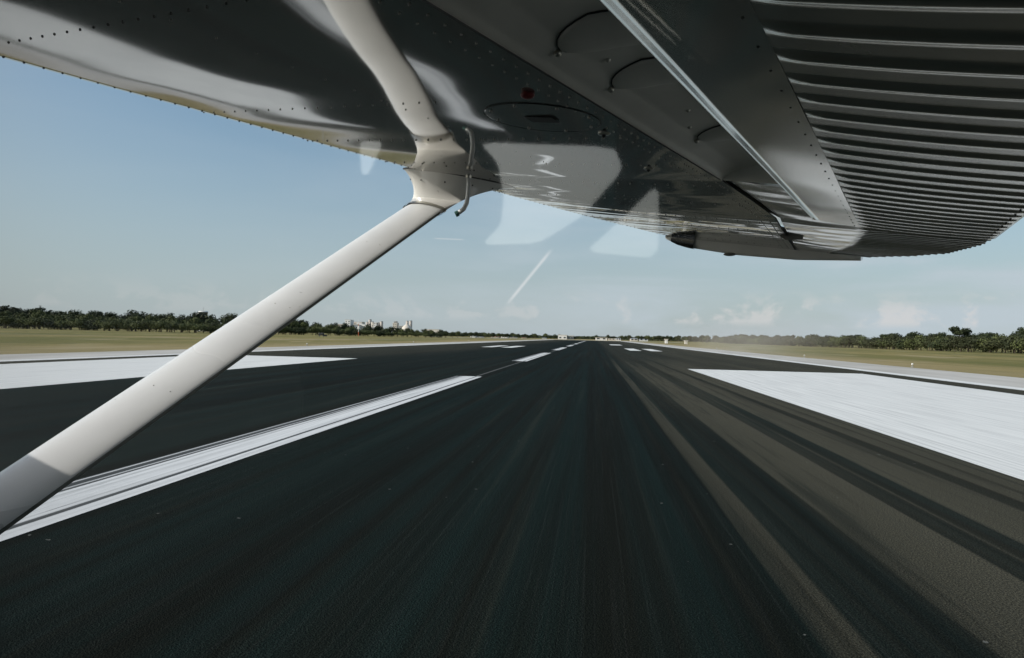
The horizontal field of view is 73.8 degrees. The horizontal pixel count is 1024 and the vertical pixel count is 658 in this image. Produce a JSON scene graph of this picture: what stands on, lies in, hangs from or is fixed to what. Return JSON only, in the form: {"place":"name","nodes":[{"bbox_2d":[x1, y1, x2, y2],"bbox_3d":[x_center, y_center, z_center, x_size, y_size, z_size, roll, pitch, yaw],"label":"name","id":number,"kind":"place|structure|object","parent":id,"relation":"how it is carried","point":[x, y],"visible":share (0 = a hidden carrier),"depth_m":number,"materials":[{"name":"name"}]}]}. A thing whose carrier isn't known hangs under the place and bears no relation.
{"place":"outdoors","nodes":[
{"label":"outdoors","id":0,"kind":"place"},
{"bbox_2d":[0,339,555,359],"bbox_3d":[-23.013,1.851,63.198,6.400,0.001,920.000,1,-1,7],"label":"shoulder","id":1,"kind":"object","parent":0,"point":[61,355],"visible":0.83,"depth_m":46.73},
{"bbox_2d":[300,339,348,339],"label":"perimeter track","id":2,"kind":"structure","parent":0,"point":[324,339],"depth_m":155.55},
{"bbox_2d":[345,320,353,325],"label":"works tower","id":3,"kind":"structure","parent":0,"point":[349,322],"depth_m":1089.91,"materials":[{"name":"beige concrete"}]},
{"bbox_2d":[0,326,1023,377],"bbox_3d":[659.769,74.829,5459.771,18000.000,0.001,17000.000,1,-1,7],"label":"ground","id":4,"kind":"structure","parent":0,"point":[63,340],"depth_m":109.36,"materials":[{"name":"green plant"}]},
{"bbox_2d":[0,305,10,327],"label":"broadleaf tree","id":5,"kind":"object","parent":4,"relation":"on","point":[3,308],"visible":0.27,"depth_m":344.29,"materials":[{"name":"green plant"}]},
{"bbox_2d":[0,310,13,326],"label":"broadleaf tree","id":6,"kind":"object","parent":4,"relation":"on","point":[5,313],"visible":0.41,"depth_m":329.76,"materials":[{"name":"green plant"}]},
{"bbox_2d":[0,314,19,327],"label":"bush","id":7,"kind":"object","parent":4,"relation":"on","point":[3,320],"visible":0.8,"depth_m":318.45,"materials":[{"name":"green plant"}]},
{"bbox_2d":[4,307,22,327],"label":"broadleaf tree","id":8,"kind":"object","parent":4,"relation":"on","point":[13,310],"visible":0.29,"depth_m":341.05,"materials":[{"name":"green plant"}]},
{"bbox_2d":[6,317,23,328],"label":"bush","id":9,"kind":"object","parent":4,"relation":"on","point":[11,320],"visible":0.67,"depth_m":319.34,"materials":[{"name":"green plant"}]},
{"bbox_2d":[13,312,29,328],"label":"broadleaf tree","id":10,"kind":"object","parent":4,"relation":"on","point":[22,315],"visible":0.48,"depth_m":327.11,"materials":[{"name":"green plant"}]},
{"bbox_2d":[8,316,36,328],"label":"bush","id":11,"kind":"object","parent":4,"relation":"on","point":[22,325],"visible":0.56,"depth_m":318.47,"materials":[{"name":"green plant"}]},
{"bbox_2d":[18,316,43,328],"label":"bush","id":12,"kind":"object","parent":4,"relation":"on","point":[27,323],"visible":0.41,"depth_m":317.79,"materials":[{"name":"green plant"}]},
{"bbox_2d":[29,310,45,328],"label":"broadleaf tree","id":13,"kind":"object","parent":4,"relation":"on","point":[39,313],"visible":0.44,"depth_m":325.89,"materials":[{"name":"green plant"}]},
{"bbox_2d":[27,307,52,328],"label":"broadleaf tree","id":14,"kind":"object","parent":4,"relation":"on","point":[42,310],"visible":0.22,"depth_m":337.79,"materials":[{"name":"green plant"}]},
{"bbox_2d":[28,317,54,328],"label":"bush","id":15,"kind":"object","parent":4,"relation":"on","point":[36,321],"visible":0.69,"depth_m":314.94,"materials":[{"name":"green plant"}]},
{"bbox_2d":[34,317,54,328],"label":"bush","id":16,"kind":"object","parent":4,"relation":"on","point":[43,324],"visible":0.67,"depth_m":315.77,"materials":[{"name":"green plant"}]},
{"bbox_2d":[41,318,62,329],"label":"bush","id":17,"kind":"object","parent":4,"relation":"on","point":[50,324],"visible":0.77,"depth_m":314.91,"materials":[{"name":"green plant"}]},
{"bbox_2d":[41,312,72,329],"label":"bush","id":18,"kind":"object","parent":4,"relation":"on","point":[57,317],"visible":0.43,"depth_m":323.13,"materials":[{"name":"green plant"}]},
{"bbox_2d":[56,318,72,329],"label":"bush","id":19,"kind":"object","parent":4,"relation":"on","point":[66,326],"visible":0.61,"depth_m":312.94,"materials":[{"name":"green plant"}]},
{"bbox_2d":[54,318,80,329],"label":"bush","id":20,"kind":"object","parent":4,"relation":"on","point":[65,322],"visible":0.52,"depth_m":311.74,"materials":[{"name":"green plant"}]},
{"bbox_2d":[60,309,81,329],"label":"broadleaf tree","id":21,"kind":"object","parent":4,"relation":"on","point":[70,312],"visible":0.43,"depth_m":330.16,"materials":[{"name":"green plant"}]},
{"bbox_2d":[70,318,92,329],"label":"bush","id":22,"kind":"object","parent":4,"relation":"on","point":[76,323],"visible":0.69,"depth_m":310.03,"materials":[{"name":"green plant"}]},
{"bbox_2d":[77,313,95,319],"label":"broadleaf tree","id":23,"kind":"object","parent":4,"relation":"on","point":[83,316],"visible":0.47,"depth_m":320.12,"materials":[{"name":"green plant"}]},
{"bbox_2d":[80,318,101,329],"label":"bush","id":24,"kind":"object","parent":4,"relation":"on","point":[88,322],"visible":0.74,"depth_m":311.08,"materials":[{"name":"green plant"}]},
{"bbox_2d":[86,310,105,329],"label":"broadleaf tree","id":25,"kind":"object","parent":4,"relation":"on","point":[97,314],"visible":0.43,"depth_m":327.97,"materials":[{"name":"green plant"}]},
{"bbox_2d":[88,320,105,330],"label":"bush","id":26,"kind":"object","parent":4,"relation":"on","point":[96,327],"visible":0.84,"depth_m":311.05,"materials":[{"name":"green plant"}]},
{"bbox_2d":[91,319,112,330],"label":"bush","id":27,"kind":"object","parent":4,"relation":"on","point":[99,322],"visible":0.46,"depth_m":310.40,"materials":[{"name":"green plant"}]},
{"bbox_2d":[95,316,121,330],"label":"bush","id":28,"kind":"object","parent":4,"relation":"on","point":[108,318],"visible":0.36,"depth_m":318.75,"materials":[{"name":"green plant"}]},
{"bbox_2d":[104,312,118,317],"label":"broadleaf tree","id":29,"kind":"object","parent":4,"relation":"on","point":[110,315],"visible":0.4,"depth_m":329.59,"materials":[{"name":"green plant"}]},
{"bbox_2d":[103,318,124,330],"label":"bush","id":30,"kind":"object","parent":4,"relation":"on","point":[116,328],"visible":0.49,"depth_m":309.24,"materials":[{"name":"green plant"}]},
{"bbox_2d":[103,318,125,330],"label":"bush","id":31,"kind":"object","parent":4,"relation":"on","point":[113,322],"visible":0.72,"depth_m":307.67,"materials":[{"name":"green plant"}]},
{"bbox_2d":[117,321,133,330],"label":"bush","id":32,"kind":"object","parent":4,"relation":"on","point":[126,327],"visible":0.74,"depth_m":306.94,"materials":[{"name":"green plant"}]},
{"bbox_2d":[116,318,136,330],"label":"bush","id":33,"kind":"object","parent":4,"relation":"on","point":[126,320],"visible":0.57,"depth_m":309.13,"materials":[{"name":"green plant"}]},
{"bbox_2d":[116,310,147,330],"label":"broadleaf tree","id":34,"kind":"object","parent":4,"relation":"on","point":[127,315],"visible":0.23,"depth_m":331.67,"materials":[{"name":"green plant"}]},
{"bbox_2d":[128,315,140,330],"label":"broadleaf tree","id":35,"kind":"object","parent":4,"relation":"on","point":[136,317],"visible":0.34,"depth_m":317.13,"materials":[{"name":"green plant"}]},
{"bbox_2d":[125,313,145,319],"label":"broadleaf tree","id":36,"kind":"object","parent":4,"relation":"on","point":[134,314],"visible":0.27,"depth_m":326.30,"materials":[{"name":"green plant"}]},
{"bbox_2d":[131,320,150,331],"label":"bush","id":37,"kind":"object","parent":4,"relation":"on","point":[137,325],"visible":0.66,"depth_m":304.61,"materials":[{"name":"green plant"}]},
{"bbox_2d":[130,319,151,330],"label":"bush","id":38,"kind":"object","parent":4,"relation":"on","point":[141,325],"visible":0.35,"depth_m":307.41,"materials":[{"name":"green plant"}]},
{"bbox_2d":[131,318,159,331],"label":"bush","id":39,"kind":"object","parent":4,"relation":"on","point":[147,324],"visible":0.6,"depth_m":305.39,"materials":[{"name":"green plant"}]},
{"bbox_2d":[145,314,158,322],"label":"broadleaf tree","id":40,"kind":"object","parent":4,"relation":"on","point":[148,317],"visible":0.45,"depth_m":314.79,"materials":[{"name":"green plant"}]},
{"bbox_2d":[149,321,167,331],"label":"bush","id":41,"kind":"object","parent":4,"relation":"on","point":[158,325],"visible":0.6,"depth_m":304.10,"materials":[{"name":"green plant"}]},
{"bbox_2d":[154,319,177,331],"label":"bush","id":42,"kind":"object","parent":4,"relation":"on","point":[164,322],"visible":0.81,"depth_m":303.67,"materials":[{"name":"green plant"}]},
{"bbox_2d":[158,313,176,331],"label":"broadleaf tree","id":43,"kind":"object","parent":4,"relation":"on","point":[167,316],"visible":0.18,"depth_m":324.39,"materials":[{"name":"green plant"}]},
{"bbox_2d":[162,322,181,331],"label":"bush","id":44,"kind":"object","parent":4,"relation":"on","point":[174,328],"visible":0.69,"depth_m":303.24,"materials":[{"name":"green plant"}]},
{"bbox_2d":[164,315,180,330],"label":"broadleaf tree","id":45,"kind":"object","parent":4,"relation":"on","point":[170,317],"visible":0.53,"depth_m":312.89,"materials":[{"name":"green plant"}]},
{"bbox_2d":[171,322,189,330],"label":"bush","id":46,"kind":"object","parent":4,"relation":"on","point":[179,327],"visible":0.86,"depth_m":303.45,"materials":[{"name":"green plant"}]},
{"bbox_2d":[170,318,192,332],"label":"bush","id":47,"kind":"object","parent":4,"relation":"on","point":[182,322],"visible":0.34,"depth_m":312.58,"materials":[{"name":"green plant"}]},
{"bbox_2d":[187,317,202,324],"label":"broadleaf tree","id":48,"kind":"object","parent":4,"relation":"on","point":[194,320],"visible":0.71,"depth_m":312.25,"materials":[{"name":"green plant"}]},
{"bbox_2d":[185,312,205,332],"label":"broadleaf tree","id":49,"kind":"object","parent":4,"relation":"on","point":[196,314],"visible":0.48,"depth_m":320.72,"materials":[{"name":"green plant"}]},
{"bbox_2d":[186,323,204,332],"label":"bush","id":50,"kind":"object","parent":4,"relation":"on","point":[199,326],"visible":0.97,"depth_m":300.89,"materials":[{"name":"green plant"}]},
{"bbox_2d":[193,323,212,332],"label":"bush","id":51,"kind":"object","parent":4,"relation":"on","point":[206,326],"visible":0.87,"depth_m":304.13,"materials":[{"name":"green plant"}]},
{"bbox_2d":[202,314,220,323],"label":"broadleaf tree","id":52,"kind":"object","parent":4,"relation":"on","point":[212,317],"visible":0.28,"depth_m":322.85,"materials":[{"name":"green plant"}]},
{"bbox_2d":[205,322,219,332],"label":"bush","id":53,"kind":"object","parent":4,"relation":"on","point":[212,330],"visible":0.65,"depth_m":305.73,"materials":[{"name":"green plant"}]},
{"bbox_2d":[205,322,224,329],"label":"bush","id":54,"kind":"object","parent":4,"relation":"on","point":[217,327],"visible":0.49,"depth_m":306.82,"materials":[{"name":"green plant"}]},
{"bbox_2d":[218,313,237,324],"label":"broadleaf tree","id":55,"kind":"object","parent":4,"relation":"on","point":[229,317],"visible":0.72,"depth_m":320.07,"materials":[{"name":"green plant"}]},
{"bbox_2d":[287,322,300,334],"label":"broadleaf tree","id":56,"kind":"object","parent":4,"relation":"on","point":[296,324],"visible":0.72,"depth_m":338.74,"materials":[{"name":"green plant"}]},
{"bbox_2d":[290,326,304,334],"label":"bush","id":57,"kind":"object","parent":4,"relation":"on","point":[297,330],"visible":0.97,"depth_m":332.90,"materials":[{"name":"green plant"}]},
{"bbox_2d":[305,327,319,334],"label":"bush","id":58,"kind":"object","parent":4,"relation":"on","point":[312,331],"visible":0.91,"depth_m":337.16,"materials":[{"name":"green plant"}]},
{"bbox_2d":[314,327,329,332],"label":"bush","id":59,"kind":"object","parent":4,"relation":"on","point":[325,328],"visible":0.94,"depth_m":337.99,"materials":[{"name":"green plant"}]},
{"bbox_2d":[326,328,337,335],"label":"bush","id":60,"kind":"object","parent":4,"relation":"on","point":[332,330],"visible":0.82,"depth_m":341.92,"materials":[{"name":"green plant"}]},
{"bbox_2d":[373,325,382,335],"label":"broadleaf tree","id":61,"kind":"object","parent":4,"relation":"on","point":[378,328],"visible":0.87,"depth_m":367.64,"materials":[{"name":"green plant"}]},
{"bbox_2d":[0,340,1023,657],"bbox_3d":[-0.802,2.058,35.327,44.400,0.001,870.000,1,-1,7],"label":"runway","id":62,"kind":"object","parent":4,"relation":"on","point":[584,498],"visible":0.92,"depth_m":6.09,"materials":[{"name":"black asphalt"}]},
{"bbox_2d":[0,355,356,388],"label":"aiming point marking","id":63,"kind":"object","parent":62,"relation":"on","point":[16,375],"visible":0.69,"depth_m":27.57,"materials":[{"name":"paint"}]},
{"bbox_2d":[0,376,478,540],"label":"centreline dash","id":64,"kind":"object","parent":62,"relation":"on","point":[84,495],"visible":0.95,"depth_m":8.66,"materials":[{"name":"paint"}]},
{"bbox_2d":[0,340,534,361],"bbox_3d":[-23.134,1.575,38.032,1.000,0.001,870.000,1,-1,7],"label":"edge line","id":65,"kind":"object","parent":62,"relation":"on","point":[179,354],"visible":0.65,"depth_m":41.84,"materials":[{"name":"paint"}]},
{"bbox_2d":[0,0,1023,534],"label":"light aircraft","id":66,"kind":"object","parent":62,"relation":"on","point":[846,130],"visible":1,"depth_m":1.14,"materials":[{"name":"white paint"}]},
{"bbox_2d":[513,353,549,360],"bbox_3d":[2.078,2.384,60.159,1.080,0.001,26.600,1,-1,7],"label":"centreline dash","id":67,"kind":"object","parent":62,"relation":"on","point":[528,358],"visible":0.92,"depth_m":55.78,"materials":[{"name":"paint"}]},
{"bbox_2d":[622,341,1023,389],"bbox_3d":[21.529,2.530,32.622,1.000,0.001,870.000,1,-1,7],"label":"edge line","id":68,"kind":"object","parent":62,"relation":"on","point":[999,386],"visible":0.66,"depth_m":39.36,"materials":[{"name":"paint"}]},
{"bbox_2d":[689,369,1023,479],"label":"aiming point marking","id":69,"kind":"object","parent":62,"relation":"on","point":[983,428],"visible":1,"depth_m":18.48,"materials":[{"name":"paint"}]},
{"bbox_2d":[76,327,1016,348],"bbox_3d":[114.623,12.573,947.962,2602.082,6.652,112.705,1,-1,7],"label":"woodland","id":70,"kind":"object","parent":4,"relation":"on","point":[591,337],"visible":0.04,"depth_m":907.31,"materials":[{"name":"green plant"}]},
{"bbox_2d":[801,337,821,346],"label":"bush","id":71,"kind":"object","parent":4,"relation":"on","point":[810,342],"visible":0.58,"depth_m":320.64,"materials":[{"name":"green plant"}]},
{"bbox_2d":[812,337,826,346],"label":"bush","id":72,"kind":"object","parent":4,"relation":"on","point":[815,341],"visible":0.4,"depth_m":315.92,"materials":[{"name":"green plant"}]},
{"bbox_2d":[817,338,828,346],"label":"bush","id":73,"kind":"object","parent":4,"relation":"on","point":[820,343],"visible":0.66,"depth_m":309.35,"materials":[{"name":"green plant"}]},
{"bbox_2d":[835,337,852,347],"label":"bush","id":74,"kind":"object","parent":4,"relation":"on","point":[839,340],"visible":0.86,"depth_m":289.53,"materials":[{"name":"green plant"}]},
{"bbox_2d":[843,336,853,344],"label":"broadleaf tree","id":75,"kind":"object","parent":4,"relation":"on","point":[845,339],"visible":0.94,"depth_m":286.98,"materials":[{"name":"green plant"}]},
{"bbox_2d":[852,337,873,347],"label":"bush","id":76,"kind":"object","parent":4,"relation":"on","point":[858,342],"visible":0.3,"depth_m":279.75,"materials":[{"name":"green plant"}]},
{"bbox_2d":[859,337,877,348],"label":"bush","id":77,"kind":"object","parent":4,"relation":"on","point":[866,340],"visible":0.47,"depth_m":270.32,"materials":[{"name":"green plant"}]},
{"bbox_2d":[868,336,889,348],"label":"bush","id":78,"kind":"object","parent":4,"relation":"on","point":[884,339],"visible":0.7,"depth_m":264.62,"materials":[{"name":"green plant"}]},
{"bbox_2d":[877,338,887,348],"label":"bush","id":79,"kind":"object","parent":4,"relation":"on","point":[882,342],"visible":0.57,"depth_m":262.44,"materials":[{"name":"green plant"}]},
{"bbox_2d":[885,339,901,349],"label":"bush","id":80,"kind":"object","parent":4,"relation":"on","point":[887,344],"visible":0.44,"depth_m":257.02,"materials":[{"name":"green plant"}]},
{"bbox_2d":[887,334,901,348],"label":"broadleaf tree","id":81,"kind":"object","parent":4,"relation":"on","point":[891,338],"visible":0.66,"depth_m":258.69,"materials":[{"name":"green plant"}]},
{"bbox_2d":[889,338,910,349],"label":"bush","id":82,"kind":"object","parent":4,"relation":"on","point":[896,342],"visible":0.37,"depth_m":254.73,"materials":[{"name":"green plant"}]},
{"bbox_2d":[895,337,916,349],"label":"bush","id":83,"kind":"object","parent":4,"relation":"on","point":[900,346],"visible":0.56,"depth_m":250.74,"materials":[{"name":"green plant"}]},
{"bbox_2d":[900,337,925,349],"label":"bush","id":84,"kind":"object","parent":4,"relation":"on","point":[909,341],"visible":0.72,"depth_m":246.25,"materials":[{"name":"green plant"}]},
{"bbox_2d":[904,331,923,349],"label":"broadleaf tree","id":85,"kind":"object","parent":4,"relation":"on","point":[916,333],"visible":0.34,"depth_m":261.03,"materials":[{"name":"green plant"}]},
{"bbox_2d":[918,338,943,350],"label":"bush","id":86,"kind":"object","parent":4,"relation":"on","point":[923,342],"visible":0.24,"depth_m":238.84,"materials":[{"name":"green plant"}]},
{"bbox_2d":[932,333,945,350],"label":"broadleaf tree","id":87,"kind":"object","parent":4,"relation":"on","point":[940,335],"visible":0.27,"depth_m":239.15,"materials":[{"name":"green plant"}]},
{"bbox_2d":[927,336,956,350],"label":"bush","id":88,"kind":"object","parent":4,"relation":"on","point":[937,347],"visible":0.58,"depth_m":230.77,"materials":[{"name":"green plant"}]},
{"bbox_2d":[931,337,953,350],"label":"bush","id":89,"kind":"object","parent":4,"relation":"on","point":[939,341],"visible":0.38,"depth_m":232.84,"materials":[{"name":"green plant"}]},
{"bbox_2d":[937,336,965,350],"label":"bush","id":90,"kind":"object","parent":4,"relation":"on","point":[952,343],"visible":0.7,"depth_m":226.43,"materials":[{"name":"green plant"}]},
{"bbox_2d":[952,337,962,351],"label":"broadleaf tree","id":91,"kind":"object","parent":4,"relation":"on","point":[958,339],"visible":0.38,"depth_m":224.95,"materials":[{"name":"green plant"}]},
{"bbox_2d":[948,326,971,351],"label":"umbrella tree","id":92,"kind":"object","parent":4,"relation":"on","point":[956,330],"visible":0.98,"depth_m":225.85,"materials":[{"name":"green plant"}]},
{"bbox_2d":[959,336,973,351],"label":"broadleaf tree","id":93,"kind":"object","parent":4,"relation":"on","point":[965,339],"visible":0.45,"depth_m":222.36,"materials":[{"name":"green plant"}]},
{"bbox_2d":[953,339,980,351],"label":"bush","id":94,"kind":"object","parent":4,"relation":"on","point":[967,345],"visible":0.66,"depth_m":219.83,"materials":[{"name":"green plant"}]},
{"bbox_2d":[976,333,995,341],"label":"broadleaf tree","id":95,"kind":"object","parent":4,"relation":"on","point":[985,334],"visible":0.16,"depth_m":219.39,"materials":[{"name":"green plant"}]},
{"bbox_2d":[968,335,1007,352],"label":"bush","id":96,"kind":"object","parent":4,"relation":"on","point":[973,340],"visible":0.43,"depth_m":214.60,"materials":[{"name":"green plant"}]},
{"bbox_2d":[976,335,1009,352],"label":"bush","id":97,"kind":"object","parent":4,"relation":"on","point":[984,338],"visible":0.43,"depth_m":211.67,"materials":[{"name":"green plant"}]},
{"bbox_2d":[980,335,1015,352],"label":"bush","id":98,"kind":"object","parent":4,"relation":"on","point":[995,341],"visible":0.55,"depth_m":208.18,"materials":[{"name":"green plant"}]},
{"bbox_2d":[1000,337,1023,353],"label":"bush","id":99,"kind":"object","parent":4,"relation":"on","point":[1007,346],"visible":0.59,"depth_m":202.75,"materials":[{"name":"green plant"}]},
{"bbox_2d":[1007,335,1023,351],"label":"bush","id":100,"kind":"object","parent":4,"relation":"on","point":[1013,338],"visible":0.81,"depth_m":200.31,"materials":[{"name":"green plant"}]},
{"bbox_2d":[1008,338,1023,349],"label":"bush","id":101,"kind":"object","parent":4,"relation":"on","point":[1019,345],"visible":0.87,"depth_m":199.35,"materials":[{"name":"green plant"}]},
{"bbox_2d":[1009,327,1023,336],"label":"broadleaf tree","id":102,"kind":"object","parent":4,"relation":"on","point":[1021,330],"visible":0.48,"depth_m":210.01,"materials":[{"name":"green plant"}]},
{"bbox_2d":[0,57,1023,338],"label":"sky","id":103,"kind":"structure","parent":0,"point":[112,200],"materials":[{"name":"blue"}]},
{"bbox_2d":[623,341,1023,387],"bbox_3d":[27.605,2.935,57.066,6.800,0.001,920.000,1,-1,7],"label":"shoulder","id":104,"kind":"object","parent":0,"point":[992,379],"visible":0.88,"depth_m":46.92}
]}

